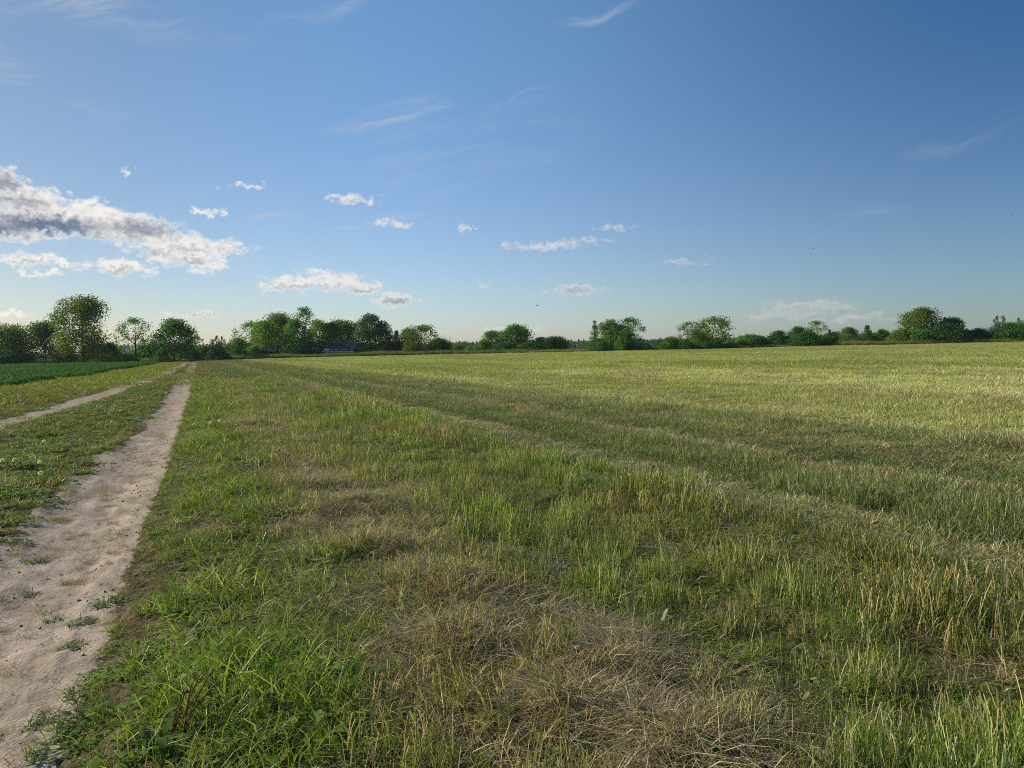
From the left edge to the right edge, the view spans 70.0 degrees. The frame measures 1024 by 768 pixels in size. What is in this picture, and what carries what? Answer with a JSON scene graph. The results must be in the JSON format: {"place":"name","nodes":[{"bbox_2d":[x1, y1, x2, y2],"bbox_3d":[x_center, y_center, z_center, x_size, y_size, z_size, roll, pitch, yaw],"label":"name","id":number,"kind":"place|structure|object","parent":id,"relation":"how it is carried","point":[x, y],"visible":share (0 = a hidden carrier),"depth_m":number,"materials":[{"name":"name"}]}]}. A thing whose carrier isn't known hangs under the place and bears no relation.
{"place":"outdoors","nodes":[
{"label":"outdoors","id":0,"kind":"place"},
{"bbox_2d":[0,342,1023,767],"bbox_3d":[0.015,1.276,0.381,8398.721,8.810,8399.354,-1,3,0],"label":"field ground","id":1,"kind":"structure","parent":0,"point":[22,696],"depth_m":4.08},
{"bbox_2d":[0,536,39,544],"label":"weed tuft","id":2,"kind":"object","parent":1,"relation":"on","point":[18,539],"visible":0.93,"depth_m":5.28,"materials":[{"name":"green plant"}]},
{"bbox_2d":[0,346,43,363],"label":"bush","id":3,"kind":"object","parent":1,"relation":"on","point":[12,355],"visible":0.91,"depth_m":157.66,"materials":[{"name":"green plant"}]},
{"bbox_2d":[0,322,47,359],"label":"broadleaf tree","id":4,"kind":"object","parent":1,"relation":"on","point":[10,336],"visible":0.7,"depth_m":163.44,"materials":[{"name":"green plant"}]},
{"bbox_2d":[11,713,43,734],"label":"weed tuft","id":5,"kind":"object","parent":1,"relation":"on","point":[33,724],"visible":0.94,"depth_m":2.65,"materials":[{"name":"green plant"}]},
{"bbox_2d":[16,588,41,597],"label":"weed tuft","id":6,"kind":"object","parent":1,"relation":"on","point":[31,593],"visible":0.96,"depth_m":4.19,"materials":[{"name":"green plant"}]},
{"bbox_2d":[23,556,46,563],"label":"weed tuft","id":7,"kind":"object","parent":1,"relation":"on","point":[38,561],"visible":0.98,"depth_m":4.86,"materials":[{"name":"green plant"}]},
{"bbox_2d":[21,319,62,361],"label":"broadleaf tree","id":8,"kind":"object","parent":1,"relation":"on","point":[43,331],"visible":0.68,"depth_m":169.31,"materials":[{"name":"green plant"}]},
{"bbox_2d":[28,701,65,730],"bbox_3d":[-1.708,1.223,2.710,0.169,0.055,0.161,-2,3,-26],"label":"weed tuft","id":9,"kind":"object","parent":1,"relation":"on","point":[43,720],"visible":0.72,"depth_m":2.70,"materials":[{"name":"green plant"}]},
{"bbox_2d":[9,724,91,764],"bbox_3d":[-1.520,1.210,2.489,0.266,0.073,0.265,-1,3,0],"label":"weed tuft","id":10,"kind":"object","parent":1,"relation":"on","point":[50,758],"visible":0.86,"depth_m":2.45,"materials":[{"name":"green plant"}]},
{"bbox_2d":[39,615,72,623],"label":"weed tuft","id":11,"kind":"object","parent":1,"relation":"on","point":[55,618],"visible":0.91,"depth_m":3.72,"materials":[{"name":"green plant"}]},
{"bbox_2d":[49,346,79,361],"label":"bush","id":12,"kind":"object","parent":1,"relation":"on","point":[58,358],"visible":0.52,"depth_m":160.26,"materials":[{"name":"green plant"}]},
{"bbox_2d":[57,637,87,649],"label":"weed tuft","id":13,"kind":"object","parent":1,"relation":"on","point":[71,642],"visible":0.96,"depth_m":3.35,"materials":[{"name":"green plant"}]},
{"bbox_2d":[53,674,99,703],"bbox_3d":[-1.701,1.193,2.859,0.202,0.073,0.200,-1,3,-16],"label":"weed tuft","id":14,"kind":"object","parent":1,"relation":"on","point":[73,690],"visible":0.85,"depth_m":2.86,"materials":[{"name":"green plant"}]},
{"bbox_2d":[44,293,111,361],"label":"broadleaf tree","id":15,"kind":"object","parent":1,"relation":"on","point":[83,310],"visible":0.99,"depth_m":155.79,"materials":[{"name":"green plant"}]},
{"bbox_2d":[0,360,162,386],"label":"leafy crop","id":16,"kind":"object","parent":1,"relation":"on","point":[15,373],"visible":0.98,"depth_m":66.85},
{"bbox_2d":[70,613,97,626],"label":"weed tuft","id":17,"kind":"object","parent":1,"relation":"on","point":[87,619],"visible":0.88,"depth_m":3.68,"materials":[{"name":"green plant"}]},
{"bbox_2d":[27,687,141,736],"bbox_3d":[-1.534,1.177,2.646,0.397,0.101,0.392,-2,3,-22],"label":"weed tuft","id":18,"kind":"object","parent":1,"relation":"on","point":[68,714],"visible":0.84,"depth_m":2.64,"materials":[{"name":"green plant"}]},
{"bbox_2d":[0,429,179,767],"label":"track debris","id":19,"kind":"object","parent":1,"relation":"on","point":[83,654],"visible":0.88,"depth_m":5.05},
{"bbox_2d":[83,589,128,609],"bbox_3d":[-2.157,1.143,3.889,0.248,0.080,0.274,1,3,32],"label":"weed tuft","id":20,"kind":"object","parent":1,"relation":"on","point":[111,599],"visible":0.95,"depth_m":3.88,"materials":[{"name":"green plant"}]},
{"bbox_2d":[92,341,121,361],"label":"bush","id":21,"kind":"object","parent":1,"relation":"on","point":[111,348],"visible":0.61,"depth_m":160.87,"materials":[{"name":"green plant"}]},
{"bbox_2d":[112,353,141,361],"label":"bush","id":22,"kind":"object","parent":1,"relation":"on","point":[124,357],"visible":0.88,"depth_m":156.76,"materials":[{"name":"green plant"}]},
{"bbox_2d":[108,317,155,357],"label":"broadleaf tree","id":23,"kind":"object","parent":1,"relation":"on","point":[133,320],"visible":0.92,"depth_m":164.07,"materials":[{"name":"green plant"}]},
{"bbox_2d":[130,343,161,358],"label":"bush","id":24,"kind":"object","parent":1,"relation":"on","point":[150,352],"visible":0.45,"depth_m":169.83,"materials":[{"name":"green plant"}]},
{"bbox_2d":[126,715,179,766],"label":"leafy weed","id":25,"kind":"object","parent":1,"relation":"on","point":[161,741],"visible":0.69,"depth_m":2.37,"materials":[{"name":"green plant"}]},
{"bbox_2d":[153,346,171,361],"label":"bush","id":26,"kind":"object","parent":1,"relation":"on","point":[163,352],"visible":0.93,"depth_m":159.22,"materials":[{"name":"green plant"}]},
{"bbox_2d":[145,317,199,361],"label":"broadleaf tree","id":27,"kind":"object","parent":1,"relation":"on","point":[171,327],"visible":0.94,"depth_m":163.55,"materials":[{"name":"green plant"}]},
{"bbox_2d":[153,668,222,745],"bbox_3d":[-1.085,1.067,2.448,0.230,0.254,0.179,-3,4,-43],"label":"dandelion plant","id":28,"kind":"object","parent":1,"relation":"on","point":[187,706],"visible":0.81,"depth_m":2.44,"materials":[{"name":"green plant"}]},
{"bbox_2d":[176,348,206,360],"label":"bush","id":29,"kind":"object","parent":1,"relation":"on","point":[200,356],"visible":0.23,"depth_m":171.88,"materials":[{"name":"green plant"}]},
{"bbox_2d":[181,620,217,645],"bbox_3d":[-1.367,1.098,3.306,0.169,0.062,0.289,-3,4,-39],"label":"leafy weed","id":30,"kind":"object","parent":1,"relation":"on","point":[197,628],"visible":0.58,"depth_m":3.29,"materials":[{"name":"green plant"}]},
{"bbox_2d":[205,339,223,359],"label":"spruce tree","id":31,"kind":"object","parent":1,"relation":"on","point":[210,353],"visible":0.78,"depth_m":175.31,"materials":[{"name":"green plant"}]},
{"bbox_2d":[205,335,225,359],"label":"spruce tree","id":32,"kind":"object","parent":1,"relation":"on","point":[217,342],"visible":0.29,"depth_m":177.31,"materials":[{"name":"green plant"}]},
{"bbox_2d":[208,336,234,359],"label":"spruce tree","id":33,"kind":"object","parent":1,"relation":"on","point":[222,352],"visible":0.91,"depth_m":175.07,"materials":[{"name":"green plant"}]},
{"bbox_2d":[223,337,252,354],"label":"broadleaf tree","id":34,"kind":"object","parent":1,"relation":"on","point":[237,346],"visible":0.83,"depth_m":183.86,"materials":[{"name":"green plant"}]},
{"bbox_2d":[230,320,263,351],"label":"broadleaf tree","id":35,"kind":"object","parent":1,"relation":"on","point":[245,326],"visible":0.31,"depth_m":198.65,"materials":[{"name":"green plant"}]},
{"bbox_2d":[248,343,262,354],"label":"bush","id":36,"kind":"object","parent":1,"relation":"on","point":[255,349],"visible":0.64,"depth_m":186.76,"materials":[{"name":"green plant"}]},
{"bbox_2d":[248,320,281,348],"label":"broadleaf tree","id":37,"kind":"object","parent":1,"relation":"on","point":[263,327],"visible":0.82,"depth_m":194.02,"materials":[{"name":"green plant"}]},
{"bbox_2d":[261,347,278,354],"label":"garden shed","id":38,"kind":"structure","parent":1,"relation":"on","point":[267,351],"depth_m":188.31,"materials":[{"name":"paint"}]},
{"bbox_2d":[255,311,299,347],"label":"broadleaf tree","id":39,"kind":"object","parent":1,"relation":"on","point":[281,320],"visible":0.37,"depth_m":202.25,"materials":[{"name":"green plant"}]},
{"bbox_2d":[276,318,315,352],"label":"broadleaf tree","id":40,"kind":"object","parent":1,"relation":"on","point":[293,326],"visible":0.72,"depth_m":192.01,"materials":[{"name":"green plant"}]},
{"bbox_2d":[278,338,324,354],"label":"bush","id":41,"kind":"object","parent":1,"relation":"on","point":[304,349],"visible":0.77,"depth_m":188.62,"materials":[{"name":"green plant"}]},
{"bbox_2d":[293,306,316,338],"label":"broadleaf tree","id":42,"kind":"object","parent":1,"relation":"on","point":[304,311],"visible":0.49,"depth_m":203.68,"materials":[{"name":"green plant"}]},
{"bbox_2d":[306,319,334,350],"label":"broadleaf tree","id":43,"kind":"object","parent":1,"relation":"on","point":[317,326],"visible":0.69,"depth_m":198.35,"materials":[{"name":"green plant"}]},
{"bbox_2d":[316,321,345,348],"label":"broadleaf tree","id":44,"kind":"object","parent":1,"relation":"on","point":[337,328],"visible":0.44,"depth_m":202.30,"materials":[{"name":"green plant"}]},
{"bbox_2d":[322,342,359,353],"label":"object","id":45,"kind":"structure","parent":1,"relation":"on","point":[334,348],"depth_m":188.78,"materials":[{"name":"blue metal"}]},
{"bbox_2d":[329,317,359,342],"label":"broadleaf tree","id":46,"kind":"object","parent":1,"relation":"on","point":[347,328],"visible":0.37,"depth_m":212.52,"materials":[{"name":"green plant"}]},
{"bbox_2d":[349,312,391,351],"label":"broadleaf tree","id":47,"kind":"object","parent":1,"relation":"on","point":[365,327],"visible":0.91,"depth_m":196.08,"materials":[{"name":"green plant"}]},
{"bbox_2d":[368,327,393,351],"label":"broadleaf tree","id":48,"kind":"object","parent":1,"relation":"on","point":[384,337],"visible":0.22,"depth_m":202.10,"materials":[{"name":"green plant"}]},
{"bbox_2d":[373,344,394,351],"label":"bush","id":49,"kind":"object","parent":1,"relation":"on","point":[384,347],"visible":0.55,"depth_m":193.08,"materials":[{"name":"green plant"}]},
{"bbox_2d":[388,330,404,350],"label":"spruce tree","id":50,"kind":"object","parent":1,"relation":"on","point":[396,345],"visible":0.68,"depth_m":197.01,"materials":[{"name":"green plant"}]},
{"bbox_2d":[400,327,422,346],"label":"broadleaf tree","id":51,"kind":"object","parent":1,"relation":"on","point":[403,331],"visible":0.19,"depth_m":202.37,"materials":[{"name":"green plant"}]},
{"bbox_2d":[401,344,426,352],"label":"bush","id":52,"kind":"object","parent":1,"relation":"on","point":[416,348],"visible":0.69,"depth_m":188.01,"materials":[{"name":"green plant"}]},
{"bbox_2d":[400,324,444,351],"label":"broadleaf tree","id":53,"kind":"object","parent":1,"relation":"on","point":[425,328],"visible":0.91,"depth_m":190.26,"materials":[{"name":"green plant"}]},
{"bbox_2d":[425,337,452,350],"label":"broadleaf tree","id":54,"kind":"object","parent":1,"relation":"on","point":[444,344],"visible":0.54,"depth_m":194.42,"materials":[{"name":"green plant"}]},
{"bbox_2d":[451,344,464,350],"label":"bush","id":55,"kind":"object","parent":1,"relation":"on","point":[458,347],"visible":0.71,"depth_m":198.90,"materials":[{"name":"green plant"}]},
{"bbox_2d":[471,339,494,350],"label":"bush","id":56,"kind":"object","parent":1,"relation":"on","point":[483,344],"visible":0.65,"depth_m":184.35,"materials":[{"name":"green plant"}]},
{"bbox_2d":[480,330,504,342],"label":"broadleaf tree","id":57,"kind":"object","parent":1,"relation":"on","point":[492,335],"visible":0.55,"depth_m":188.67,"materials":[{"name":"green plant"}]},
{"bbox_2d":[488,341,519,350],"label":"bush","id":58,"kind":"object","parent":1,"relation":"on","point":[501,346],"visible":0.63,"depth_m":181.69,"materials":[{"name":"green plant"}]},
{"bbox_2d":[0,363,1023,767],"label":"verge grass","id":59,"kind":"structure","parent":1,"relation":"on","point":[212,657],"depth_m":3.72,"materials":[{"name":"plant"}]},
{"bbox_2d":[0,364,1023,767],"bbox_3d":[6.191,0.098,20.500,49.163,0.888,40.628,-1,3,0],"label":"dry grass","id":60,"kind":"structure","parent":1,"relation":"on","point":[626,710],"depth_m":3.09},
{"bbox_2d":[1,341,1023,586],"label":"mown grass","id":61,"kind":"structure","parent":1,"relation":"on","point":[393,365],"depth_m":15.54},
{"bbox_2d":[497,323,534,344],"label":"broadleaf tree","id":62,"kind":"object","parent":1,"relation":"on","point":[520,333],"visible":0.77,"depth_m":186.09,"materials":[{"name":"green plant"}]},
{"bbox_2d":[17,337,1023,363],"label":"field margin","id":63,"kind":"object","parent":1,"relation":"on","point":[418,352],"visible":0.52,"depth_m":174.81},
{"bbox_2d":[514,341,542,349],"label":"bush","id":64,"kind":"object","parent":1,"relation":"on","point":[528,345],"visible":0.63,"depth_m":180.22,"materials":[{"name":"green plant"}]},
{"bbox_2d":[79,329,984,355],"bbox_3d":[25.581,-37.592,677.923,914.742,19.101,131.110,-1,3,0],"label":"distant forest","id":65,"kind":"object","parent":1,"relation":"on","point":[583,343],"visible":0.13,"depth_m":645.94,"materials":[{"name":"green plant"}]},
{"bbox_2d":[531,337,549,349],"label":"broadleaf tree","id":66,"kind":"object","parent":1,"relation":"on","point":[539,340],"visible":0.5,"depth_m":183.67,"materials":[{"name":"green plant"}]},
{"bbox_2d":[542,336,570,349],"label":"broadleaf tree","id":67,"kind":"object","parent":1,"relation":"on","point":[556,342],"visible":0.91,"depth_m":181.48,"materials":[{"name":"green plant"}]},
{"bbox_2d":[585,320,602,350],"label":"broadleaf tree","id":68,"kind":"object","parent":1,"relation":"on","point":[592,343],"visible":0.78,"depth_m":171.22,"materials":[{"name":"green plant"}]},
{"bbox_2d":[593,340,616,350],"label":"bush","id":69,"kind":"object","parent":1,"relation":"on","point":[604,345],"visible":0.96,"depth_m":166.74,"materials":[{"name":"green plant"}]},
{"bbox_2d":[593,318,624,348],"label":"broadleaf tree","id":70,"kind":"object","parent":1,"relation":"on","point":[610,324],"visible":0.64,"depth_m":170.87,"materials":[{"name":"green plant"}]},
{"bbox_2d":[210,363,1023,767],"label":"stubble grass","id":71,"kind":"structure","parent":1,"relation":"on","point":[640,489],"depth_m":4.32,"materials":[{"name":"plant"}]},
{"bbox_2d":[602,323,635,343],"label":"broadleaf tree","id":72,"kind":"object","parent":1,"relation":"on","point":[625,330],"visible":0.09,"depth_m":176.34,"materials":[{"name":"green plant"}]},
{"bbox_2d":[613,336,630,350],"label":"bush","id":73,"kind":"object","parent":1,"relation":"on","point":[623,343],"visible":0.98,"depth_m":165.02,"materials":[{"name":"green plant"}]},
{"bbox_2d":[609,316,646,342],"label":"broadleaf tree","id":74,"kind":"object","parent":1,"relation":"on","point":[629,320],"visible":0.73,"depth_m":168.98,"materials":[{"name":"green plant"}]},
{"bbox_2d":[627,341,653,349],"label":"bush","id":75,"kind":"object","parent":1,"relation":"on","point":[639,346],"visible":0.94,"depth_m":164.68,"materials":[{"name":"green plant"}]},
{"bbox_2d":[657,336,678,349],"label":"bush","id":76,"kind":"object","parent":1,"relation":"on","point":[670,342],"visible":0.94,"depth_m":162.79,"materials":[{"name":"green plant"}]},
{"bbox_2d":[674,339,697,349],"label":"bush","id":77,"kind":"object","parent":1,"relation":"on","point":[685,344],"visible":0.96,"depth_m":160.79,"materials":[{"name":"green plant"}]},
{"bbox_2d":[675,321,701,342],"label":"broadleaf tree","id":78,"kind":"object","parent":1,"relation":"on","point":[683,327],"visible":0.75,"depth_m":164.89,"materials":[{"name":"green plant"}]},
{"bbox_2d":[696,339,725,348],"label":"bush","id":79,"kind":"object","parent":1,"relation":"on","point":[707,345],"visible":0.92,"depth_m":161.29,"materials":[{"name":"green plant"}]},
{"bbox_2d":[692,315,735,344],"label":"broadleaf tree","id":80,"kind":"object","parent":1,"relation":"on","point":[722,324],"visible":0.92,"depth_m":163.21,"materials":[{"name":"green plant"}]},
{"bbox_2d":[723,341,739,347],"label":"bush","id":81,"kind":"object","parent":1,"relation":"on","point":[732,345],"visible":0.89,"depth_m":162.69,"materials":[{"name":"green plant"}]},
{"bbox_2d":[733,339,749,345],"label":"bush","id":82,"kind":"object","parent":1,"relation":"on","point":[739,342],"visible":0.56,"depth_m":166.68,"materials":[{"name":"green plant"}]},
{"bbox_2d":[735,334,766,341],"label":"broadleaf tree","id":83,"kind":"object","parent":1,"relation":"on","point":[747,336],"visible":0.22,"depth_m":176.53,"materials":[{"name":"green plant"}]},
{"bbox_2d":[741,336,771,345],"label":"bush","id":84,"kind":"object","parent":1,"relation":"on","point":[761,340],"visible":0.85,"depth_m":164.70,"materials":[{"name":"green plant"}]},
{"bbox_2d":[767,330,786,344],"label":"broadleaf tree","id":85,"kind":"object","parent":1,"relation":"on","point":[780,335],"visible":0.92,"depth_m":164.00,"materials":[{"name":"green plant"}]},
{"bbox_2d":[786,326,806,339],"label":"broadleaf tree","id":86,"kind":"object","parent":1,"relation":"on","point":[796,329],"visible":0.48,"depth_m":176.89,"materials":[{"name":"green plant"}]},
{"bbox_2d":[787,330,827,346],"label":"bush","id":87,"kind":"object","parent":1,"relation":"on","point":[807,338],"visible":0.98,"depth_m":158.44,"materials":[{"name":"green plant"}]},
{"bbox_2d":[805,320,828,338],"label":"broadleaf tree","id":88,"kind":"object","parent":1,"relation":"on","point":[816,322],"visible":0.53,"depth_m":175.20,"materials":[{"name":"green plant"}]},
{"bbox_2d":[811,677,840,697],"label":"dry leaf","id":89,"kind":"object","parent":1,"relation":"on","point":[819,679],"visible":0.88,"depth_m":2.60,"materials":[{"name":"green plant"}]},
{"bbox_2d":[818,335,838,345],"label":"bush","id":90,"kind":"object","parent":1,"relation":"on","point":[830,338],"visible":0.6,"depth_m":160.61,"materials":[{"name":"green plant"}]},
{"bbox_2d":[836,327,860,340],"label":"broadleaf tree","id":91,"kind":"object","parent":1,"relation":"on","point":[852,332],"visible":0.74,"depth_m":166.94,"materials":[{"name":"green plant"}]},
{"bbox_2d":[839,337,861,342],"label":"bush","id":92,"kind":"object","parent":1,"relation":"on","point":[849,338],"visible":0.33,"depth_m":161.78,"materials":[{"name":"green plant"}]},
{"bbox_2d":[857,325,877,341],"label":"broadleaf tree","id":93,"kind":"object","parent":1,"relation":"on","point":[867,331],"visible":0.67,"depth_m":164.23,"materials":[{"name":"green plant"}]},
{"bbox_2d":[874,328,889,341],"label":"broadleaf tree","id":94,"kind":"object","parent":1,"relation":"on","point":[883,333],"visible":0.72,"depth_m":163.98,"materials":[{"name":"green plant"}]},
{"bbox_2d":[884,327,913,341],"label":"bush","id":95,"kind":"object","parent":1,"relation":"on","point":[898,334],"visible":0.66,"depth_m":156.75,"materials":[{"name":"green plant"}]},
{"bbox_2d":[896,306,942,330],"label":"broadleaf tree","id":96,"kind":"object","parent":1,"relation":"on","point":[918,317],"visible":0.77,"depth_m":158.32,"materials":[{"name":"green plant"}]},
{"bbox_2d":[900,327,940,342],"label":"bush","id":97,"kind":"object","parent":1,"relation":"on","point":[917,333],"visible":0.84,"depth_m":154.19,"materials":[{"name":"green plant"}]},
{"bbox_2d":[915,708,951,736],"bbox_3d":[1.363,1.095,2.360,0.100,0.040,0.154,0,3,16],"label":"leafy weed","id":98,"kind":"object","parent":1,"relation":"on","point":[927,714],"visible":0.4,"depth_m":2.39,"materials":[{"name":"green plant"}]},
{"bbox_2d":[919,321,975,342],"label":"bush","id":99,"kind":"object","parent":1,"relation":"on","point":[945,330],"visible":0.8,"depth_m":153.15,"materials":[{"name":"green plant"}]},
{"bbox_2d":[935,316,965,331],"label":"broadleaf tree","id":100,"kind":"object","parent":1,"relation":"on","point":[954,320],"visible":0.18,"depth_m":158.17,"materials":[{"name":"green plant"}]},
{"bbox_2d":[970,327,986,335],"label":"broadleaf tree","id":101,"kind":"object","parent":1,"relation":"on","point":[977,329],"visible":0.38,"depth_m":158.96,"materials":[{"name":"green plant"}]},
{"bbox_2d":[990,315,1001,331],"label":"spruce tree","id":102,"kind":"object","parent":1,"relation":"on","point":[996,323],"visible":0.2,"depth_m":157.54,"materials":[{"name":"green plant"}]},
{"bbox_2d":[978,326,1023,340],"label":"bush","id":103,"kind":"object","parent":1,"relation":"on","point":[1002,333],"visible":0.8,"depth_m":153.14,"materials":[{"name":"green plant"}]},
{"bbox_2d":[1000,322,1023,330],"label":"broadleaf tree","id":104,"kind":"object","parent":1,"relation":"on","point":[1012,325],"visible":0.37,"depth_m":156.82,"materials":[{"name":"green plant"}]},
{"bbox_2d":[0,0,1023,353],"label":"sky","id":105,"kind":"structure","parent":0,"point":[461,168],"materials":[{"name":"blue"}]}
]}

